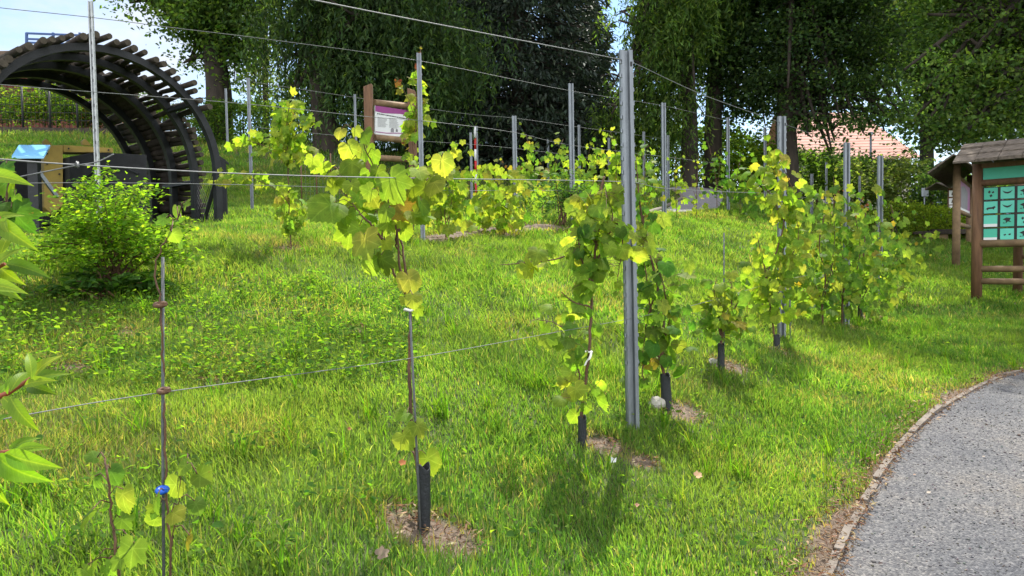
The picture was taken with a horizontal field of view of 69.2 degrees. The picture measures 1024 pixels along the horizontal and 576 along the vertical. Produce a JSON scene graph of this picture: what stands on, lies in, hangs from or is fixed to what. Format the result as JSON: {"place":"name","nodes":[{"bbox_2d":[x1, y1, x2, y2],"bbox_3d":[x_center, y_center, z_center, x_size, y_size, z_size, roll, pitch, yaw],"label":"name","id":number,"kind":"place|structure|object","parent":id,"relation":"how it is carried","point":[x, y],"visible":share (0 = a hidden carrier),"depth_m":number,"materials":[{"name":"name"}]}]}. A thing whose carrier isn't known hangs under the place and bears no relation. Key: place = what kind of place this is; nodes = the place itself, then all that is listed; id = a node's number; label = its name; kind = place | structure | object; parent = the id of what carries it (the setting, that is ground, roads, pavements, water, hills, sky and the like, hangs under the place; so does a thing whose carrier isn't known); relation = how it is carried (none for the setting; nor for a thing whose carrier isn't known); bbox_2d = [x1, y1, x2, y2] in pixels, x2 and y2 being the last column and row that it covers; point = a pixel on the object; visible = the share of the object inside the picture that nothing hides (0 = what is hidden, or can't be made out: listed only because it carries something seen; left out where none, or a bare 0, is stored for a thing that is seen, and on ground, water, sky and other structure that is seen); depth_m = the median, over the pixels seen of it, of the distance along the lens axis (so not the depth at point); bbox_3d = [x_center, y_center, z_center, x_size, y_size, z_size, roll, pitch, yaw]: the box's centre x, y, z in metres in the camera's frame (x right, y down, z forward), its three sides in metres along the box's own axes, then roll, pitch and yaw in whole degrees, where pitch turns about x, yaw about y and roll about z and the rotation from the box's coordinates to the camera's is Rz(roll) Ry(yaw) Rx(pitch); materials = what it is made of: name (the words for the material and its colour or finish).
{"place":"outdoors","nodes":[
{"label":"outdoors","id":0,"kind":"place"},
{"bbox_2d":[25,32,80,43],"bbox_3d":[-16.066,-8.639,26.000,1.951,0.654,0.106,-1,3,0],"label":"blue railing","id":1,"kind":"object","parent":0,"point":[34,33],"visible":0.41,"depth_m":25.97,"materials":[{"name":"metal"}]},
{"bbox_2d":[0,0,1018,184],"label":"sky","id":2,"kind":"structure","parent":0,"point":[14,24],"materials":[{"name":"white"}]},
{"bbox_2d":[0,134,1023,575],"bbox_3d":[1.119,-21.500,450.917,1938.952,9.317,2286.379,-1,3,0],"label":"ground","id":3,"kind":"structure","parent":0,"point":[438,530],"depth_m":3.56,"materials":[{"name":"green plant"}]},
{"bbox_2d":[0,157,44,245],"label":"grape vine","id":4,"kind":"object","parent":3,"relation":"on","point":[19,204],"visible":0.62,"depth_m":2.58,"materials":[{"name":"plant"}]},
{"bbox_2d":[0,85,57,126],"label":"background shrub","id":5,"kind":"object","parent":3,"relation":"on","point":[6,112],"visible":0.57,"depth_m":22.92,"materials":[{"name":"green plant"}]},
{"bbox_2d":[0,167,68,505],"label":"red stemmed shrub","id":6,"kind":"object","parent":3,"relation":"on","point":[22,463],"visible":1,"depth_m":0.91,"materials":[{"name":"green plant"}]},
{"bbox_2d":[12,145,58,231],"bbox_3d":[-5.252,-1.029,8.139,0.524,1.141,0.409,-1,3,0],"label":"information lectern","id":7,"kind":"object","parent":3,"relation":"on","point":[33,152],"visible":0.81,"depth_m":8.00,"materials":[{"name":"paint"}]},
{"bbox_2d":[2,84,81,127],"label":"background shrub","id":8,"kind":"object","parent":3,"relation":"on","point":[43,99],"visible":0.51,"depth_m":22.61,"materials":[{"name":"green plant"}]},
{"bbox_2d":[0,127,109,134],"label":"terrace beam","id":9,"kind":"structure","parent":3,"relation":"on","point":[45,129],"depth_m":20.36,"materials":[{"name":"brown wood"}]},
{"bbox_2d":[0,51,122,127],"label":"hedge","id":10,"kind":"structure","parent":3,"relation":"on","point":[38,124],"depth_m":26.73,"materials":[{"name":"green plant"}]},
{"bbox_2d":[0,87,133,127],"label":"terrace fence","id":11,"kind":"object","parent":3,"relation":"on","point":[49,105],"visible":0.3,"depth_m":21.47,"materials":[{"name":"paint"}]},
{"bbox_2d":[0,139,146,226],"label":"mining machine","id":12,"kind":"object","parent":3,"relation":"on","point":[83,154],"visible":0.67,"depth_m":9.89,"materials":[{"name":"paint"}]},
{"bbox_2d":[37,93,110,127],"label":"background shrub","id":13,"kind":"object","parent":3,"relation":"on","point":[82,124],"visible":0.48,"depth_m":22.70,"materials":[{"name":"green plant"}]},
{"bbox_2d":[87,1,101,230],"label":"trellis post","id":14,"kind":"object","parent":3,"relation":"on","point":[93,83],"visible":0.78,"depth_m":6.32,"materials":[{"name":"metal"}]},
{"bbox_2d":[35,265,175,298],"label":"strawberry plant","id":15,"kind":"object","parent":3,"relation":"on","point":[117,282],"visible":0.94,"depth_m":5.44,"materials":[{"name":"green plant"}]},
{"bbox_2d":[9,160,208,281],"bbox_3d":[-3.026,-0.505,5.666,1.377,0.995,1.230,-1,3,0],"label":"shrub","id":16,"kind":"object","parent":3,"relation":"on","point":[97,248],"visible":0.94,"depth_m":5.53,"materials":[{"name":"green plant"}]},
{"bbox_2d":[0,31,222,223],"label":"tunnel arch","id":17,"kind":"structure","parent":3,"relation":"on","point":[50,60],"depth_m":10.25,"materials":[{"name":"paint"}]},
{"bbox_2d":[76,450,148,575],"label":"grape vine","id":18,"kind":"object","parent":3,"relation":"on","point":[130,554],"visible":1,"depth_m":1.89,"materials":[{"name":"plant"}]},
{"bbox_2d":[161,257,164,575],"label":"vine stake","id":19,"kind":"object","parent":3,"relation":"on","point":[162,443],"visible":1,"depth_m":1.95,"materials":[{"name":"grey metal"}]},
{"bbox_2d":[144,199,212,575],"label":"grape vine","id":20,"kind":"object","parent":3,"relation":"on","point":[202,476],"visible":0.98,"depth_m":1.93,"materials":[{"name":"plant"}]},
{"bbox_2d":[93,0,286,141],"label":"ash tree","id":21,"kind":"object","parent":3,"relation":"on","point":[208,16],"visible":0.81,"depth_m":22.41,"materials":[{"name":"green plant"}]},
{"bbox_2d":[220,156,228,214],"bbox_3d":[-4.441,-1.516,11.497,0.132,1.079,0.535,-2,3,-21],"label":"information lectern","id":22,"kind":"object","parent":3,"relation":"on","point":[224,162],"visible":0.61,"depth_m":11.27,"materials":[{"name":"paint"}]},
{"bbox_2d":[188,95,285,145],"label":"hedge","id":23,"kind":"object","parent":3,"relation":"on","point":[219,109],"visible":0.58,"depth_m":21.85,"materials":[{"name":"green plant"}]},
{"bbox_2d":[246,78,253,208],"bbox_3d":[-4.215,-2.239,11.966,0.056,2.268,0.026,-1,3,-11],"label":"trellis post","id":24,"kind":"object","parent":3,"relation":"on","point":[250,146],"visible":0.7,"depth_m":11.95,"materials":[{"name":"metal"}]},
{"bbox_2d":[229,3,291,137],"bbox_3d":[-11.386,-10.584,34.102,4.554,9.458,4.147,-1,3,0],"label":"birch tree","id":25,"kind":"object","parent":3,"relation":"on","point":[266,95],"visible":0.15,"depth_m":33.87,"materials":[{"name":"green plant"}]},
{"bbox_2d":[204,87,321,247],"bbox_3d":[-2.468,-1.203,7.473,1.142,1.634,0.484,-1,3,-6],"label":"grape vine","id":26,"kind":"object","parent":3,"relation":"on","point":[289,153],"visible":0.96,"depth_m":7.42,"materials":[{"name":"plant"}]},
{"bbox_2d":[276,67,440,155],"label":"hedge","id":27,"kind":"object","parent":3,"relation":"on","point":[396,148],"visible":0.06,"depth_m":24.61,"materials":[{"name":"green plant"}]},
{"bbox_2d":[216,0,517,165],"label":"weeping tree","id":28,"kind":"object","parent":3,"relation":"on","point":[325,70],"visible":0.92,"depth_m":20.16,"materials":[{"name":"green plant"}]},
{"bbox_2d":[304,124,454,476],"bbox_3d":[-0.476,0.143,2.806,0.555,1.531,0.394,-1,3,0],"label":"grape vine","id":29,"kind":"object","parent":3,"relation":"on","point":[402,200],"visible":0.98,"depth_m":2.70,"materials":[{"name":"plant"}]},
{"bbox_2d":[363,84,416,177],"bbox_3d":[-2.062,-2.361,12.754,0.211,2.268,1.195,1,3,36],"label":"information sign","id":30,"kind":"object","parent":3,"relation":"on","point":[384,128],"visible":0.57,"depth_m":12.59,"materials":[{"name":"brown wood"}]},
{"bbox_2d":[408,307,421,534],"bbox_3d":[-0.351,0.527,2.702,0.009,0.914,0.055,-3,3,-37],"label":"vine stake","id":31,"kind":"object","parent":3,"relation":"on","point":[414,408],"visible":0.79,"depth_m":2.70,"materials":[{"name":"grey metal"}]},
{"bbox_2d":[394,46,436,236],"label":"grape vine","id":32,"kind":"object","parent":3,"relation":"on","point":[409,128],"visible":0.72,"depth_m":8.65,"materials":[{"name":"plant"}]},
{"bbox_2d":[416,53,424,238],"bbox_3d":[-1.026,-1.531,8.394,0.058,2.223,0.027,-1,3,-9],"label":"trellis post","id":33,"kind":"object","parent":3,"relation":"on","point":[420,123],"visible":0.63,"depth_m":8.37,"materials":[{"name":"metal"}]},
{"bbox_2d":[30,182,568,190],"bbox_3d":[-1.412,-1.135,8.299,0.561,0.367,7.725,1,3,41],"label":"trellis wire","id":34,"kind":"object","parent":33,"relation":"attached to","point":[295,186],"visible":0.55,"depth_m":7.15,"materials":[{"name":"metal"}]},
{"bbox_2d":[0,84,724,164],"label":"trellis wire","id":35,"kind":"object","parent":33,"relation":"attached to","point":[301,109],"visible":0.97,"depth_m":7.29,"materials":[{"name":"metal"}]},
{"bbox_2d":[0,7,726,120],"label":"trellis wire","id":36,"kind":"object","parent":33,"relation":"attached to","point":[305,44],"visible":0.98,"depth_m":7.27,"materials":[{"name":"metal"}]},
{"bbox_2d":[417,461,430,530],"bbox_3d":[-0.325,0.767,2.743,0.048,0.243,0.058,1,3,33],"label":"vine guard","id":37,"kind":"object","parent":3,"relation":"on","point":[424,486],"visible":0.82,"depth_m":2.72,"materials":[{"name":"black plastic"}]},
{"bbox_2d":[406,140,488,240],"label":"grape vine","id":38,"kind":"object","parent":3,"relation":"on","point":[461,189],"visible":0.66,"depth_m":8.77,"materials":[{"name":"plant"}]},
{"bbox_2d":[383,2,568,168],"bbox_3d":[-1.251,-12.457,29.793,8.800,17.004,8.705,-3,3,-33],"label":"spruce tree","id":39,"kind":"object","parent":3,"relation":"on","point":[491,158],"visible":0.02,"depth_m":27.71,"materials":[{"name":"green plant"}]},
{"bbox_2d":[462,158,542,235],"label":"grape vine","id":40,"kind":"object","parent":3,"relation":"on","point":[495,204],"visible":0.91,"depth_m":9.73,"materials":[{"name":"plant"}]},
{"bbox_2d":[0,239,1021,575],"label":"weeds","id":41,"kind":"object","parent":3,"relation":"on","point":[114,347],"visible":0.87,"depth_m":4.37,"materials":[{"name":"green plant"}]},
{"bbox_2d":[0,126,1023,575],"bbox_3d":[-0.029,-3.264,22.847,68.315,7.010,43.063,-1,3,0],"label":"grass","id":42,"kind":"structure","parent":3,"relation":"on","point":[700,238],"depth_m":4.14,"materials":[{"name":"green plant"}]},
{"bbox_2d":[512,116,517,210],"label":"trellis post","id":43,"kind":"object","parent":3,"relation":"on","point":[514,143],"visible":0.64,"depth_m":12.45,"materials":[{"name":"metal"}]},
{"bbox_2d":[392,0,650,179],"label":"spruce tree","id":44,"kind":"object","parent":3,"relation":"on","point":[521,106],"visible":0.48,"depth_m":24.03,"materials":[{"name":"green plant"}]},
{"bbox_2d":[507,122,547,210],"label":"grape vine","id":45,"kind":"object","parent":3,"relation":"on","point":[529,147],"visible":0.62,"depth_m":12.93,"materials":[{"name":"plant"}]},
{"bbox_2d":[435,91,648,176],"bbox_3d":[0.908,-5.955,28.915,9.150,4.212,2.452,-1,3,0],"label":"hedge","id":46,"kind":"object","parent":3,"relation":"on","point":[542,123],"visible":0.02,"depth_m":28.35,"materials":[{"name":"green plant"}]},
{"bbox_2d":[529,178,561,214],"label":"grape vine","id":47,"kind":"object","parent":3,"relation":"on","point":[535,206],"visible":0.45,"depth_m":12.16,"materials":[{"name":"plant"}]},
{"bbox_2d":[519,164,593,224],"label":"rose bush","id":48,"kind":"object","parent":3,"relation":"on","point":[562,196],"visible":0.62,"depth_m":11.13,"materials":[{"name":"green plant"}]},
{"bbox_2d":[529,132,584,209],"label":"grape vine","id":49,"kind":"object","parent":3,"relation":"on","point":[550,158],"visible":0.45,"depth_m":13.97,"materials":[{"name":"plant"}]},
{"bbox_2d":[568,83,574,220],"bbox_3d":[0.935,-2.043,11.576,0.083,2.265,0.037,-2,3,-17],"label":"trellis post","id":50,"kind":"object","parent":3,"relation":"on","point":[571,122],"visible":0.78,"depth_m":11.55,"materials":[{"name":"metal"}]},
{"bbox_2d":[534,0,618,172],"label":"spruce tree","id":51,"kind":"object","parent":3,"relation":"on","point":[585,24],"visible":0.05,"depth_m":29.79,"materials":[{"name":"green plant"}]},
{"bbox_2d":[500,176,655,424],"bbox_3d":[0.333,0.129,3.791,0.571,1.394,0.602,2,4,44],"label":"grape vine","id":52,"kind":"object","parent":3,"relation":"on","point":[595,232],"visible":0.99,"depth_m":3.74,"materials":[{"name":"plant"}]},
{"bbox_2d":[578,414,586,446],"bbox_3d":[0.357,0.724,3.778,0.047,0.156,0.052,-1,3,0],"label":"vine guard","id":53,"kind":"object","parent":3,"relation":"on","point":[582,429],"visible":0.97,"depth_m":3.76,"materials":[{"name":"black plastic"}]},
{"bbox_2d":[563,137,608,195],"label":"grape vine","id":54,"kind":"object","parent":3,"relation":"on","point":[592,157],"visible":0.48,"depth_m":13.43,"materials":[{"name":"plant"}]},
{"bbox_2d":[597,126,621,220],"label":"grape vine","id":55,"kind":"object","parent":3,"relation":"on","point":[612,172],"visible":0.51,"depth_m":12.51,"materials":[{"name":"plant"}]},
{"bbox_2d":[619,50,639,429],"bbox_3d":[0.651,-0.204,4.117,0.082,2.198,0.035,-2,3,-13],"label":"trellis post","id":56,"kind":"object","parent":3,"relation":"on","point":[628,184],"visible":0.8,"depth_m":4.11,"materials":[{"name":"metal"}]},
{"bbox_2d":[2,270,832,419],"bbox_3d":[2.087,-0.089,6.245,0.158,0.292,11.375,1,3,36],"label":"trellis wire","id":57,"kind":"object","parent":56,"relation":"attached to","point":[312,372],"visible":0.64,"depth_m":2.27,"materials":[{"name":"metal"}]},
{"bbox_2d":[0,158,876,208],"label":"trellis wire","id":58,"kind":"object","parent":56,"relation":"attached to","point":[309,175],"visible":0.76,"depth_m":2.19,"materials":[{"name":"metal"}]},
{"bbox_2d":[20,154,113,176],"bbox_3d":[-1.054,-0.290,1.759,0.223,0.053,0.015,-1,3,0],"label":"wire knot","id":59,"kind":"object","parent":58,"relation":"attached to","point":[77,164],"visible":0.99,"depth_m":1.76,"materials":[{"name":"metal"}]},
{"bbox_2d":[312,0,875,157],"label":"trellis wire","id":60,"kind":"object","parent":56,"relation":"attached to","point":[535,43],"visible":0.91,"depth_m":3.21,"materials":[{"name":"metal"}]},
{"bbox_2d":[635,140,665,222],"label":"grape vine","id":61,"kind":"object","parent":3,"relation":"on","point":[650,172],"visible":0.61,"depth_m":12.46,"materials":[{"name":"plant"}]},
{"bbox_2d":[611,144,698,388],"bbox_3d":[0.866,-0.051,4.542,0.561,1.642,0.391,-2,3,-19],"label":"grape vine","id":62,"kind":"object","parent":3,"relation":"on","point":[654,341],"visible":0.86,"depth_m":4.50,"materials":[{"name":"plant"}]},
{"bbox_2d":[661,103,666,213],"bbox_3d":[2.772,-2.243,13.539,0.086,2.244,0.039,-2,3,-17],"label":"trellis post","id":63,"kind":"object","parent":3,"relation":"on","point":[663,149],"visible":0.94,"depth_m":13.52,"materials":[{"name":"metal"}]},
{"bbox_2d":[660,372,671,410],"bbox_3d":[0.946,0.635,4.562,0.064,0.228,0.073,-3,3,-37],"label":"vine guard","id":64,"kind":"object","parent":3,"relation":"on","point":[665,380],"visible":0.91,"depth_m":4.54,"materials":[{"name":"black plastic"}]},
{"bbox_2d":[666,135,669,198],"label":"trellis post","id":65,"kind":"object","parent":3,"relation":"on","point":[668,163],"visible":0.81,"depth_m":19.95,"materials":[{"name":"metal"}]},
{"bbox_2d":[581,0,766,186],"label":"lime tree","id":66,"kind":"object","parent":3,"relation":"on","point":[671,41],"visible":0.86,"depth_m":23.29,"materials":[{"name":"green plant"}]},
{"bbox_2d":[667,155,688,219],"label":"grape vine","id":67,"kind":"object","parent":3,"relation":"on","point":[681,184],"visible":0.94,"depth_m":14.19,"materials":[{"name":"plant"}]},
{"bbox_2d":[683,155,709,217],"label":"grape vine","id":68,"kind":"object","parent":3,"relation":"on","point":[694,208],"visible":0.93,"depth_m":14.79,"materials":[{"name":"plant"}]},
{"bbox_2d":[634,122,774,192],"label":"hedge","id":69,"kind":"object","parent":3,"relation":"on","point":[701,138],"visible":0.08,"depth_m":28.93,"materials":[{"name":"green plant"}]},
{"bbox_2d":[701,141,737,216],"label":"grape vine","id":70,"kind":"object","parent":3,"relation":"on","point":[715,162],"visible":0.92,"depth_m":15.50,"materials":[{"name":"plant"}]},
{"bbox_2d":[717,343,723,370],"bbox_3d":[1.525,0.500,5.421,0.052,0.205,0.058,-1,3,0],"label":"vine guard","id":71,"kind":"object","parent":3,"relation":"on","point":[721,353],"visible":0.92,"depth_m":5.40,"materials":[{"name":"black plastic"}]},
{"bbox_2d":[691,270,757,352],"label":"grape vine","id":72,"kind":"object","parent":3,"relation":"on","point":[715,316],"visible":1,"depth_m":5.36,"materials":[{"name":"plant"}]},
{"bbox_2d":[726,117,729,209],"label":"trellis post","id":73,"kind":"object","parent":3,"relation":"on","point":[728,151],"visible":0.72,"depth_m":17.16,"materials":[{"name":"metal"}]},
{"bbox_2d":[712,148,770,219],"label":"grape vine","id":74,"kind":"object","parent":3,"relation":"on","point":[728,183],"visible":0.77,"depth_m":15.84,"materials":[{"name":"plant"}]},
{"bbox_2d":[704,116,787,191],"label":"background shrub","id":75,"kind":"object","parent":3,"relation":"on","point":[734,152],"visible":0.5,"depth_m":23.73,"materials":[{"name":"green plant"}]},
{"bbox_2d":[695,0,816,189],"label":"oak tree","id":76,"kind":"object","parent":3,"relation":"on","point":[715,81],"visible":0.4,"depth_m":24.50,"materials":[{"name":"green plant"}]},
{"bbox_2d":[738,237,774,319],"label":"grape vine","id":77,"kind":"object","parent":3,"relation":"on","point":[765,249],"visible":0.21,"depth_m":7.62,"materials":[{"name":"plant"}]},
{"bbox_2d":[740,134,822,341],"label":"grape vine","id":78,"kind":"object","parent":3,"relation":"on","point":[768,292],"visible":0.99,"depth_m":6.45,"materials":[{"name":"plant"}]},
{"bbox_2d":[777,116,786,336],"bbox_3d":[2.563,-0.519,7.056,0.089,2.204,0.038,-2,3,-14],"label":"trellis post","id":79,"kind":"object","parent":3,"relation":"on","point":[782,147],"visible":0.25,"depth_m":7.02,"materials":[{"name":"metal"}]},
{"bbox_2d":[755,163,880,327],"bbox_3d":[3.316,-0.327,8.049,1.112,2.062,0.953,-1,3,-11],"label":"grape vine","id":80,"kind":"object","parent":3,"relation":"on","point":[846,236],"visible":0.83,"depth_m":7.96,"materials":[{"name":"plant"}]},
{"bbox_2d":[799,141,858,204],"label":"background shrub","id":81,"kind":"object","parent":3,"relation":"on","point":[811,165],"visible":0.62,"depth_m":24.58,"materials":[{"name":"green plant"}]},
{"bbox_2d":[699,0,965,199],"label":"oak tree","id":82,"kind":"object","parent":3,"relation":"on","point":[827,39],"visible":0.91,"depth_m":23.43,"materials":[{"name":"green plant"}]},
{"bbox_2d":[761,112,918,214],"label":"house","id":83,"kind":"structure","parent":3,"relation":"on","point":[864,145],"depth_m":42.99,"materials":[{"name":"tile"}]},
{"bbox_2d":[740,139,947,215],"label":"hedge","id":84,"kind":"object","parent":3,"relation":"on","point":[886,162],"visible":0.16,"depth_m":27.77,"materials":[{"name":"green plant"}]},
{"bbox_2d":[786,167,902,330],"bbox_3d":[3.724,-0.339,8.423,1.461,2.025,1.058,-1,3,0],"label":"grape vine","id":85,"kind":"object","parent":3,"relation":"on","point":[869,265],"visible":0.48,"depth_m":8.25,"materials":[{"name":"plant"}]},
{"bbox_2d":[843,142,850,326],"bbox_3d":[3.848,-0.555,8.534,0.075,2.216,0.034,-2,3,-17],"label":"trellis post","id":86,"kind":"object","parent":3,"relation":"on","point":[846,163],"visible":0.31,"depth_m":8.49,"materials":[{"name":"metal"}]},
{"bbox_2d":[817,153,899,207],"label":"background shrub","id":87,"kind":"object","parent":3,"relation":"on","point":[854,165],"visible":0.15,"depth_m":25.64,"materials":[{"name":"green plant"}]},
{"bbox_2d":[820,199,931,321],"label":"grape vine","id":88,"kind":"object","parent":3,"relation":"on","point":[888,306],"visible":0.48,"depth_m":8.87,"materials":[{"name":"plant"}]},
{"bbox_2d":[877,156,883,293],"bbox_3d":[5.373,-0.806,10.838,0.086,2.233,0.039,-2,3,-17],"label":"trellis post","id":89,"kind":"object","parent":3,"relation":"on","point":[880,172],"visible":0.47,"depth_m":10.80,"materials":[{"name":"metal"}]},
{"bbox_2d":[840,143,942,211],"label":"background shrub","id":90,"kind":"object","parent":3,"relation":"on","point":[889,184],"visible":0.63,"depth_m":24.58,"materials":[{"name":"green plant"}]},
{"bbox_2d":[850,190,943,301],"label":"grape vine","id":91,"kind":"object","parent":3,"relation":"on","point":[919,257],"visible":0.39,"depth_m":10.79,"materials":[{"name":"plant"}]},
{"bbox_2d":[821,369,1023,575],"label":"path edging","id":92,"kind":"object","parent":3,"relation":"on","point":[847,528],"visible":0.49,"depth_m":3.74,"materials":[{"name":"stone"}]},
{"bbox_2d":[844,0,1023,216],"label":"oak tree","id":93,"kind":"object","parent":3,"relation":"on","point":[919,70],"visible":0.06,"depth_m":29.43,"materials":[{"name":"green plant"}]},
{"bbox_2d":[845,0,1023,170],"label":"maple tree","id":94,"kind":"object","parent":3,"relation":"on","point":[995,65],"visible":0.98,"depth_m":15.71,"materials":[{"name":"green plant"}]},
{"bbox_2d":[866,200,1009,239],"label":"hedge","id":95,"kind":"object","parent":3,"relation":"on","point":[924,211],"visible":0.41,"depth_m":17.74,"materials":[{"name":"green plant"}]},
{"bbox_2d":[912,229,965,239],"bbox_3d":[10.184,-1.206,17.447,1.865,0.345,0.404,-2,3,-19],"label":"bench","id":96,"kind":"object","parent":3,"relation":"on","point":[944,233],"visible":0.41,"depth_m":17.23,"materials":[{"name":"brown wood"}]},
{"bbox_2d":[925,182,952,213],"bbox_3d":[11.606,-1.999,19.561,1.010,1.559,0.800,-2,3,-13],"label":"notice board","id":97,"kind":"object","parent":3,"relation":"on","point":[938,186],"visible":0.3,"depth_m":19.44,"materials":[{"name":"grey"}]},
{"bbox_2d":[928,154,972,266],"bbox_3d":[9.410,-1.456,15.500,0.840,2.256,4.238,1,3,35],"label":"notice board","id":98,"kind":"object","parent":3,"relation":"on","point":[947,172],"visible":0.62,"depth_m":14.37,"materials":[{"name":"brown wood"}]},
{"bbox_2d":[904,165,1013,228],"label":"hedge","id":99,"kind":"object","parent":3,"relation":"on","point":[940,194],"visible":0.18,"depth_m":23.25,"materials":[{"name":"green plant"}]},
{"bbox_2d":[953,138,1023,299],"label":"notice board","id":100,"kind":"object","parent":3,"relation":"on","point":[996,163],"visible":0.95,"depth_m":10.72,"materials":[{"name":"brown wood"}]},
{"bbox_2d":[660,186,722,211],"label":"gravel path","id":101,"kind":"structure","parent":0,"point":[712,201],"depth_m":19.82,"materials":[{"name":"grey gravel"}]},
{"bbox_2d":[835,372,1023,575],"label":"gravel path","id":102,"kind":"structure","parent":0,"point":[982,563],"depth_m":3.52,"materials":[{"name":"grey gravel"}]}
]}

